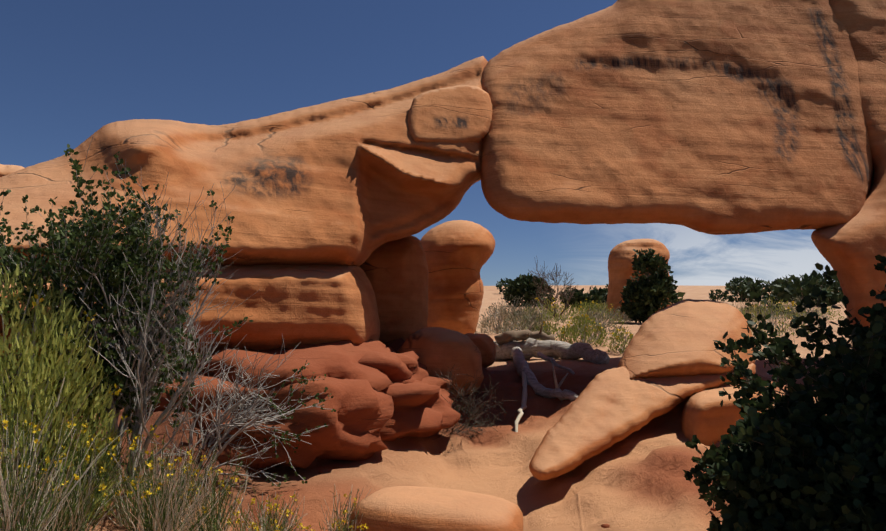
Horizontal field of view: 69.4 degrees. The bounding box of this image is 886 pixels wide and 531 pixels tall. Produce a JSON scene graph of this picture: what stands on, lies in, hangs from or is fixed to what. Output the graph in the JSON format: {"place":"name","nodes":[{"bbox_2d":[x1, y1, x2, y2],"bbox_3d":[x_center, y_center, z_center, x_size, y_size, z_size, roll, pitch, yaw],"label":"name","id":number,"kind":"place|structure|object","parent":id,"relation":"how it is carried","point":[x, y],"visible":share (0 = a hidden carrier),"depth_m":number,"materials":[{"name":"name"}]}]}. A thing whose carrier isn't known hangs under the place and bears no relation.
{"place":"outdoors","nodes":[
{"label":"outdoors","id":0,"kind":"place"},
{"bbox_2d":[0,0,832,285],"label":"sky","id":1,"kind":"structure","parent":0,"point":[70,69],"materials":[{"name":"blue"}]},
{"bbox_2d":[0,285,851,530],"bbox_3d":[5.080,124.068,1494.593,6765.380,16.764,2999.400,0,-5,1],"label":"ground","id":2,"kind":"structure","parent":0,"point":[636,481],"depth_m":5.72,"materials":[{"name":"orange sand"}]},
{"bbox_2d":[0,164,23,176],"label":"rock","id":3,"kind":"object","parent":2,"relation":"on","point":[6,169],"visible":0.38,"depth_m":29.10,"materials":[{"name":"stone"}]},
{"bbox_2d":[0,411,84,530],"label":"grass clump","id":4,"kind":"object","parent":2,"relation":"on","point":[29,494],"visible":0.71,"depth_m":3.15,"materials":[{"name":"green plant"}]},
{"bbox_2d":[0,397,122,530],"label":"grass clump","id":5,"kind":"object","parent":2,"relation":"on","point":[7,524],"visible":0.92,"depth_m":3.08,"materials":[{"name":"green plant"}]},
{"bbox_2d":[0,262,123,530],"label":"rabbitbrush","id":6,"kind":"object","parent":2,"relation":"on","point":[36,366],"visible":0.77,"depth_m":3.85,"materials":[{"name":"plant"}]},
{"bbox_2d":[0,441,127,530],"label":"grass clump","id":7,"kind":"object","parent":2,"relation":"on","point":[76,501],"visible":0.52,"depth_m":3.52,"materials":[{"name":"green plant"}]},
{"bbox_2d":[1,455,128,530],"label":"grass clump","id":8,"kind":"object","parent":2,"relation":"on","point":[79,527],"visible":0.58,"depth_m":3.57,"materials":[{"name":"green plant"}]},
{"bbox_2d":[29,415,137,515],"bbox_3d":[-2.171,1.218,3.930,0.559,0.598,0.726,0,-5,1],"label":"grass clump","id":9,"kind":"object","parent":2,"relation":"on","point":[98,451],"visible":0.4,"depth_m":3.93,"materials":[{"name":"green plant"}]},
{"bbox_2d":[60,425,159,528],"bbox_3d":[-2.017,1.314,4.035,0.643,0.610,0.607,0,-5,1],"label":"grass clump","id":10,"kind":"object","parent":2,"relation":"on","point":[128,508],"visible":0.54,"depth_m":3.98,"materials":[{"name":"green plant"}]},
{"bbox_2d":[0,138,257,490],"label":"tall shrub","id":11,"kind":"object","parent":2,"relation":"on","point":[123,285],"visible":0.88,"depth_m":4.37,"materials":[{"name":"green plant"}]},
{"bbox_2d":[99,434,215,530],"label":"grass clump","id":12,"kind":"object","parent":2,"relation":"on","point":[151,494],"visible":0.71,"depth_m":3.59,"materials":[{"name":"green plant"}]},
{"bbox_2d":[94,453,241,530],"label":"grass clump","id":13,"kind":"object","parent":2,"relation":"on","point":[169,528],"visible":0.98,"depth_m":3.45,"materials":[{"name":"green plant"}]},
{"bbox_2d":[116,432,237,528],"bbox_3d":[-1.667,1.325,3.960,0.634,0.613,0.705,4,-6,-36],"label":"grass clump","id":14,"kind":"object","parent":2,"relation":"on","point":[170,470],"visible":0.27,"depth_m":3.97,"materials":[{"name":"green plant"}]},
{"bbox_2d":[125,449,250,530],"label":"grass clump","id":15,"kind":"object","parent":2,"relation":"on","point":[213,494],"visible":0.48,"depth_m":3.82,"materials":[{"name":"green plant"}]},
{"bbox_2d":[0,265,379,367],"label":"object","id":16,"kind":"object","parent":2,"relation":"on","point":[294,305],"visible":0.42,"depth_m":6.89,"materials":[{"name":"stone"}]},
{"bbox_2d":[155,465,250,530],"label":"grass clump","id":17,"kind":"object","parent":2,"relation":"on","point":[219,483],"visible":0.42,"depth_m":3.90,"materials":[{"name":"green plant"}]},
{"bbox_2d":[144,332,335,488],"bbox_3d":[-1.489,1.201,5.348,1.286,1.305,1.594,-3,-6,27],"label":"bare shrub","id":18,"kind":"object","parent":2,"relation":"on","point":[218,424],"visible":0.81,"depth_m":5.17,"materials":[{"name":"grey plant"}]},
{"bbox_2d":[0,56,487,265],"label":"rock","id":19,"kind":"object","parent":2,"relation":"on","point":[355,180],"visible":0.77,"depth_m":7.60,"materials":[{"name":"orange stone"}]},
{"bbox_2d":[408,85,492,142],"bbox_3d":[0.156,-2.232,9.383,1.551,1.158,0.615,3,-6,-29],"label":"boulder","id":20,"kind":"object","parent":19,"relation":"attached to","point":[458,114],"visible":0.98,"depth_m":9.25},
{"bbox_2d":[199,498,290,530],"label":"grass clump","id":21,"kind":"object","parent":2,"relation":"on","point":[253,523],"visible":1,"depth_m":3.53,"materials":[{"name":"green plant"}]},
{"bbox_2d":[226,489,307,530],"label":"grass clump","id":22,"kind":"object","parent":2,"relation":"on","point":[271,519],"visible":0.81,"depth_m":3.96,"materials":[{"name":"green plant"}]},
{"bbox_2d":[147,372,393,468],"bbox_3d":[-1.765,1.462,6.267,2.524,0.892,2.028,-3,-6,31],"label":"rock","id":23,"kind":"object","parent":2,"relation":"on","point":[359,418],"visible":0.44,"depth_m":5.49,"materials":[{"name":"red stone"}]},
{"bbox_2d":[182,340,392,392],"bbox_3d":[-1.608,1.314,7.054,2.224,1.009,3.131,0,-5,1],"label":"rock","id":24,"kind":"object","parent":2,"relation":"on","point":[338,359],"visible":0.29,"depth_m":6.15,"materials":[{"name":"red stone"}]},
{"bbox_2d":[275,523,313,530],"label":"clump","id":25,"kind":"object","parent":2,"relation":"on","point":[302,527],"visible":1,"depth_m":3.61,"materials":[{"name":"yellow plant"}]},
{"bbox_2d":[311,516,368,530],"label":"grass clump","id":26,"kind":"object","parent":2,"relation":"on","point":[349,527],"visible":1,"depth_m":3.90,"materials":[{"name":"green plant"}]},
{"bbox_2d":[321,487,369,530],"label":"grass clump","id":27,"kind":"object","parent":2,"relation":"on","point":[339,518],"visible":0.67,"depth_m":4.26,"materials":[{"name":"green plant"}]},
{"bbox_2d":[293,340,412,381],"bbox_3d":[-1.266,1.302,7.943,1.905,0.817,2.366,0,-5,1],"label":"rock","id":28,"kind":"object","parent":2,"relation":"on","point":[386,359],"visible":0.1,"depth_m":7.15,"materials":[{"name":"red stone"}]},
{"bbox_2d":[360,236,428,345],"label":"pillar","id":29,"kind":"structure","parent":2,"relation":"on","point":[396,272],"depth_m":9.54,"materials":[{"name":"orange stone"}]},
{"bbox_2d":[396,351,428,383],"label":"rock","id":30,"kind":"object","parent":2,"relation":"on","point":[415,366],"visible":0.17,"depth_m":7.75,"materials":[{"name":"red stone"}]},
{"bbox_2d":[379,381,459,440],"bbox_3d":[-0.994,1.621,7.195,2.380,0.862,1.826,0,-5,1],"label":"boulder","id":31,"kind":"object","parent":2,"relation":"on","point":[421,409],"visible":0.35,"depth_m":6.54,"materials":[{"name":"red stone"}]},
{"bbox_2d":[347,486,522,530],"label":"boulder","id":32,"kind":"object","parent":2,"relation":"on","point":[406,508],"visible":0.96,"depth_m":4.17,"materials":[{"name":"stone"}]},
{"bbox_2d":[414,376,457,406],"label":"rock","id":33,"kind":"object","parent":2,"relation":"on","point":[435,380],"visible":0.12,"depth_m":7.84,"materials":[{"name":"red stone"}]},
{"bbox_2d":[396,327,483,397],"bbox_3d":[-0.069,1.351,8.724,1.252,1.019,1.176,0,-5,1],"label":"boulder","id":34,"kind":"object","parent":2,"relation":"on","point":[436,349],"visible":0.5,"depth_m":8.31,"materials":[{"name":"stone"}]},
{"bbox_2d":[191,452,716,527],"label":"gravel","id":35,"kind":"structure","parent":2,"relation":"on","point":[602,525],"depth_m":4.55,"materials":[{"name":"brown gravel"}]},
{"bbox_2d":[420,220,494,334],"bbox_3d":[0.224,0.351,13.401,1.748,2.621,2.267,0,-5,1],"label":"hoodoo","id":36,"kind":"object","parent":2,"relation":"on","point":[458,253],"visible":0.71,"depth_m":12.48,"materials":[{"name":"stone"}]},
{"bbox_2d":[431,365,512,450],"bbox_3d":[0.097,1.726,7.673,1.376,1.073,1.481,3,-6,-32],"label":"blackbrush","id":37,"kind":"object","parent":2,"relation":"on","point":[472,416],"visible":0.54,"depth_m":7.49,"materials":[{"name":"grey plant"}]},
{"bbox_2d":[465,333,495,367],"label":"boulder","id":38,"kind":"object","parent":2,"relation":"on","point":[484,344],"visible":0.42,"depth_m":9.75,"materials":[{"name":"stone"}]},
{"bbox_2d":[479,305,514,333],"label":"dry bush","id":39,"kind":"object","parent":2,"relation":"on","point":[499,320],"visible":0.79,"depth_m":16.29,"materials":[{"name":"grey plant"}]},
{"bbox_2d":[475,304,528,333],"bbox_3d":[1.591,1.395,16.889,1.564,0.894,1.430,0,-5,1],"label":"brush","id":40,"kind":"object","parent":2,"relation":"on","point":[497,317],"visible":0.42,"depth_m":16.83,"materials":[{"name":"grey plant"}]},
{"bbox_2d":[496,278,511,293],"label":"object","id":41,"kind":"object","parent":2,"relation":"on","point":[499,286],"visible":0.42,"depth_m":121.83,"materials":[{"name":"green plant"}]},
{"bbox_2d":[489,294,527,320],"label":"brush","id":42,"kind":"object","parent":2,"relation":"on","point":[508,304],"visible":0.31,"depth_m":23.07,"materials":[{"name":"grey plant"}]},
{"bbox_2d":[515,366,526,431],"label":"dead branch","id":43,"kind":"object","parent":2,"relation":"on","point":[523,401],"visible":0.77,"depth_m":8.40,"materials":[{"name":"wood"}]},
{"bbox_2d":[499,307,550,341],"bbox_3d":[1.754,1.284,13.823,1.155,0.797,1.092,0,-5,1],"label":"sage","id":44,"kind":"object","parent":2,"relation":"on","point":[527,324],"visible":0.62,"depth_m":13.76,"materials":[{"name":"grey plant"}]},
{"bbox_2d":[503,278,546,305],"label":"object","id":45,"kind":"object","parent":2,"relation":"on","point":[505,285],"visible":0.06,"depth_m":44.58,"materials":[{"name":"green plant"}]},
{"bbox_2d":[508,304,544,326],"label":"brush","id":46,"kind":"object","parent":2,"relation":"on","point":[531,308],"visible":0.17,"depth_m":19.70,"materials":[{"name":"grey plant"}]},
{"bbox_2d":[501,305,552,328],"bbox_3d":[2.410,1.543,19.016,1.701,0.834,1.526,0,-5,1],"label":"brush","id":47,"kind":"object","parent":2,"relation":"on","point":[516,309],"visible":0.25,"depth_m":18.95,"materials":[{"name":"grey plant"}]},
{"bbox_2d":[503,272,554,308],"bbox_3d":[3.214,1.036,23.953,2.043,1.567,1.571,0,-5,1],"label":"bush","id":48,"kind":"object","parent":2,"relation":"on","point":[518,286],"visible":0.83,"depth_m":23.71,"materials":[{"name":"green plant"}]},
{"bbox_2d":[521,297,563,319],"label":"brush","id":49,"kind":"object","parent":2,"relation":"on","point":[542,306],"visible":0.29,"depth_m":23.47,"materials":[{"name":"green plant"}]},
{"bbox_2d":[511,347,577,400],"bbox_3d":[1.328,1.617,9.892,0.527,0.613,3.404,0,-5,-6],"label":"dead branch","id":50,"kind":"object","parent":2,"relation":"on","point":[519,360],"visible":0.92,"depth_m":8.79,"materials":[{"name":"grey wood"}]},
{"bbox_2d":[536,306,564,320],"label":"grass tuft","id":51,"kind":"object","parent":2,"relation":"on","point":[553,312],"visible":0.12,"depth_m":25.51,"materials":[{"name":"green plant"}]},
{"bbox_2d":[494,338,609,363],"bbox_3d":[1.843,1.536,11.437,2.531,0.480,0.776,-5,-7,42],"label":"log","id":52,"kind":"object","parent":2,"relation":"on","point":[587,352],"visible":0.81,"depth_m":11.44,"materials":[{"name":"grey wood"}]},
{"bbox_2d":[494,322,554,345],"bbox_3d":[1.464,1.278,11.812,1.027,0.479,0.681,-5,-7,44],"label":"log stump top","id":53,"kind":"object","parent":52,"relation":"on","point":[509,336],"visible":0.96,"depth_m":11.73,"materials":[{"name":"brown plant"}]},
{"bbox_2d":[534,320,569,340],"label":"brush","id":54,"kind":"object","parent":2,"relation":"on","point":[549,328],"visible":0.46,"depth_m":13.74,"materials":[{"name":"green plant"}]},
{"bbox_2d":[515,297,590,336],"bbox_3d":[2.522,1.190,14.729,1.845,0.991,1.685,0,-5,1],"label":"brush","id":55,"kind":"object","parent":2,"relation":"on","point":[543,312],"visible":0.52,"depth_m":14.62,"materials":[{"name":"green plant"}]},
{"bbox_2d":[529,256,577,316],"bbox_3d":[3.737,0.724,22.008,2.635,2.117,1.639,3,-6,-32],"label":"bare shrub","id":56,"kind":"object","parent":2,"relation":"on","point":[549,286],"visible":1,"depth_m":21.93,"materials":[{"name":"grey plant"}]},
{"bbox_2d":[537,352,574,373],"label":"dead branch","id":57,"kind":"object","parent":2,"relation":"on","point":[544,357],"visible":0.98,"depth_m":9.62,"materials":[{"name":"grey wood"}]},
{"bbox_2d":[544,303,579,322],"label":"brush","id":58,"kind":"object","parent":2,"relation":"on","point":[575,307],"visible":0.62,"depth_m":21.91,"materials":[{"name":"grey plant"}]},
{"bbox_2d":[559,288,575,301],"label":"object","id":59,"kind":"object","parent":2,"relation":"on","point":[560,297],"visible":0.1,"depth_m":73.60,"materials":[{"name":"green plant"}]},
{"bbox_2d":[562,299,596,318],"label":"brush","id":60,"kind":"object","parent":2,"relation":"on","point":[579,307],"visible":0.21,"depth_m":25.32,"materials":[{"name":"green plant"}]},
{"bbox_2d":[559,314,608,346],"bbox_3d":[2.914,1.347,13.281,1.090,0.696,0.981,0,-5,1],"label":"yellow green bush","id":61,"kind":"object","parent":2,"relation":"on","point":[584,329],"visible":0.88,"depth_m":13.15,"materials":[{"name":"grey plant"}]},
{"bbox_2d":[561,285,607,310],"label":"bush","id":62,"kind":"object","parent":2,"relation":"on","point":[595,295],"visible":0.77,"depth_m":29.70,"materials":[{"name":"green plant"}]},
{"bbox_2d":[571,300,606,318],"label":"brush","id":63,"kind":"object","parent":2,"relation":"on","point":[589,307],"visible":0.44,"depth_m":24.59,"materials":[{"name":"green plant"}]},
{"bbox_2d":[578,311,618,333],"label":"brush","id":64,"kind":"object","parent":2,"relation":"on","point":[609,322],"visible":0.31,"depth_m":16.84,"materials":[{"name":"green plant"}]},
{"bbox_2d":[569,306,628,339],"bbox_3d":[3.522,1.326,14.581,1.405,0.832,1.293,0,-5,1],"label":"brush","id":65,"kind":"object","parent":2,"relation":"on","point":[596,313],"visible":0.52,"depth_m":14.52,"materials":[{"name":"green plant"}]},
{"bbox_2d":[573,300,626,327],"bbox_3d":[4.642,1.441,18.965,1.585,0.880,1.455,0,-5,1],"label":"brush","id":66,"kind":"object","parent":2,"relation":"on","point":[600,312],"visible":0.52,"depth_m":18.91,"materials":[{"name":"green plant"}]},
{"bbox_2d":[606,307,627,320],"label":"grass tuft","id":67,"kind":"object","parent":2,"relation":"on","point":[617,315],"visible":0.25,"depth_m":22.88,"materials":[{"name":"grey plant"}]},
{"bbox_2d":[607,327,632,353],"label":"yellow green bush","id":68,"kind":"object","parent":2,"relation":"on","point":[615,347],"visible":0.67,"depth_m":12.44,"materials":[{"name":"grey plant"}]},
{"bbox_2d":[609,310,638,323],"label":"grass tuft","id":69,"kind":"object","parent":2,"relation":"on","point":[629,319],"visible":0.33,"depth_m":21.13,"materials":[{"name":"grey plant"}]},
{"bbox_2d":[614,310,637,320],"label":"grass tuft","id":70,"kind":"object","parent":2,"relation":"on","point":[623,316],"visible":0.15,"depth_m":22.67,"materials":[{"name":"grey plant"}]},
{"bbox_2d":[606,239,671,320],"bbox_3d":[8.199,0.665,26.874,2.554,3.569,3.380,-3,-6,28],"label":"hoodoo","id":71,"kind":"object","parent":2,"relation":"on","point":[620,269],"visible":0.38,"depth_m":26.01,"materials":[{"name":"stone"}]},
{"bbox_2d":[529,363,755,479],"bbox_3d":[2.018,1.524,6.845,3.716,0.920,1.144,4,-6,-35],"label":"rock","id":72,"kind":"object","parent":2,"relation":"on","point":[608,408],"visible":0.81,"depth_m":6.34,"materials":[{"name":"orange stone"}]},
{"bbox_2d":[617,299,754,379],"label":"rock","id":73,"kind":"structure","parent":72,"relation":"on","point":[677,338],"depth_m":7.57,"materials":[{"name":"orange stone"}]},
{"bbox_2d":[618,248,681,323],"bbox_3d":[6.681,0.703,20.972,1.875,2.603,1.919,-5,-7,44],"label":"juniper","id":74,"kind":"object","parent":2,"relation":"on","point":[648,294],"visible":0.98,"depth_m":20.63,"materials":[{"name":"green plant"}]},
{"bbox_2d":[673,287,685,301],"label":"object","id":75,"kind":"object","parent":2,"relation":"on","point":[682,294],"visible":0.02,"depth_m":40.09,"materials":[{"name":"green plant"}]},
{"bbox_2d":[709,289,728,300],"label":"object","id":76,"kind":"object","parent":2,"relation":"on","point":[712,295],"visible":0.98,"depth_m":92.05,"materials":[{"name":"green plant"}]},
{"bbox_2d":[681,387,760,445],"bbox_3d":[3.058,2.006,7.020,0.834,1.355,2.005,-3,-6,30],"label":"boulder","id":77,"kind":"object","parent":2,"relation":"on","point":[707,419],"depth_m":6.31,"materials":[{"name":"stone"}]},
{"bbox_2d":[725,280,747,292],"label":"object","id":78,"kind":"object","parent":2,"relation":"on","point":[736,285],"visible":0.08,"depth_m":122.49,"materials":[{"name":"green plant"}]},
{"bbox_2d":[724,277,765,301],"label":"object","id":79,"kind":"object","parent":2,"relation":"on","point":[744,294],"visible":0.75,"depth_m":64.95,"materials":[{"name":"green plant"}]},
{"bbox_2d":[731,300,769,323],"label":"brush","id":80,"kind":"object","parent":2,"relation":"on","point":[747,309],"visible":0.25,"depth_m":20.82,"materials":[{"name":"green plant"}]},
{"bbox_2d":[744,305,766,318],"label":"grass tuft","id":81,"kind":"object","parent":2,"relation":"on","point":[752,310],"visible":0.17,"depth_m":28.07,"materials":[{"name":"grey plant"}]},
{"bbox_2d":[743,277,773,297],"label":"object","id":82,"kind":"object","parent":2,"relation":"on","point":[758,282],"visible":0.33,"depth_m":103.89,"materials":[{"name":"green plant"}]},
{"bbox_2d":[751,308,780,323],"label":"grass tuft","id":83,"kind":"object","parent":2,"relation":"on","point":[768,313],"visible":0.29,"depth_m":21.15,"materials":[{"name":"grey plant"}]},
{"bbox_2d":[749,301,784,319],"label":"brush","id":84,"kind":"object","parent":2,"relation":"on","point":[768,310],"visible":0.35,"depth_m":27.57,"materials":[{"name":"grey plant"}]},
{"bbox_2d":[759,281,780,301],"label":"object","id":85,"kind":"object","parent":2,"relation":"on","point":[766,295],"visible":0.17,"depth_m":72.74,"materials":[{"name":"green plant"}]},
{"bbox_2d":[746,300,807,315],"bbox_3d":[17.716,3.268,33.834,4.593,2.877,2.782,0,-5,1],"label":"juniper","id":86,"kind":"object","parent":2,"relation":"on","point":[777,306],"visible":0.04,"depth_m":33.51,"materials":[{"name":"plant"}]},
{"bbox_2d":[744,296,816,336],"bbox_3d":[7.592,1.179,14.686,1.770,0.976,1.560,1,-5,-15],"label":"brush","id":87,"kind":"object","parent":2,"relation":"on","point":[769,311],"visible":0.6,"depth_m":14.59,"materials":[{"name":"grey plant"}]},
{"bbox_2d":[683,375,885,530],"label":"shrub","id":88,"kind":"object","parent":2,"relation":"on","point":[837,493],"visible":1,"depth_m":2.60,"materials":[{"name":"green plant"}]},
{"bbox_2d":[768,276,801,301],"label":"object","id":89,"kind":"object","parent":2,"relation":"on","point":[777,281],"visible":0.25,"depth_m":61.63,"materials":[{"name":"green plant"}]},
{"bbox_2d":[773,302,804,319],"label":"grass tuft","id":90,"kind":"object","parent":2,"relation":"on","point":[784,309],"visible":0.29,"depth_m":28.14,"materials":[{"name":"grey plant"}]},
{"bbox_2d":[713,255,885,512],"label":"shrub","id":91,"kind":"object","parent":2,"relation":"on","point":[860,364],"visible":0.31,"depth_m":3.12,"materials":[{"name":"green plant"}]},
{"bbox_2d":[774,274,832,305],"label":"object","id":92,"kind":"object","parent":2,"relation":"on","point":[789,291],"visible":0.62,"depth_m":44.18,"materials":[{"name":"green plant"}]},
{"bbox_2d":[780,295,827,319],"bbox_3d":[14.370,1.698,25.425,1.808,1.030,1.674,0,-5,1],"label":"brush","id":93,"kind":"object","parent":2,"relation":"on","point":[802,306],"visible":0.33,"depth_m":25.41,"materials":[{"name":"grey plant"}]},
{"bbox_2d":[776,307,832,335],"bbox_3d":[8.442,1.320,15.071,1.298,0.735,1.147,0,-5,1],"label":"brush","id":94,"kind":"object","parent":2,"relation":"on","point":[787,317],"visible":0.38,"depth_m":15.06,"materials":[{"name":"grey plant"}]},
{"bbox_2d":[796,272,843,304],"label":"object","id":95,"kind":"object","parent":2,"relation":"on","point":[837,296],"visible":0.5,"depth_m":45.69,"materials":[{"name":"green plant"}]},
{"bbox_2d":[814,305,844,319],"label":"grass tuft","id":96,"kind":"object","parent":2,"relation":"on","point":[830,313],"visible":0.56,"depth_m":24.89,"materials":[{"name":"grey plant"}]},
{"bbox_2d":[823,275,841,301],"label":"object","id":97,"kind":"object","parent":2,"relation":"on","point":[834,281],"visible":0.06,"depth_m":62.33,"materials":[{"name":"green plant"}]},
{"bbox_2d":[811,0,885,346],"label":"pillar","id":98,"kind":"structure","parent":2,"relation":"on","point":[851,249],"depth_m":10.08,"materials":[{"name":"stone"}]},
{"bbox_2d":[480,0,873,234],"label":"boulder","id":99,"kind":"object","parent":98,"relation":"attached to","point":[718,117],"visible":0.94,"depth_m":10.13,"materials":[{"name":"stone"}]}
]}

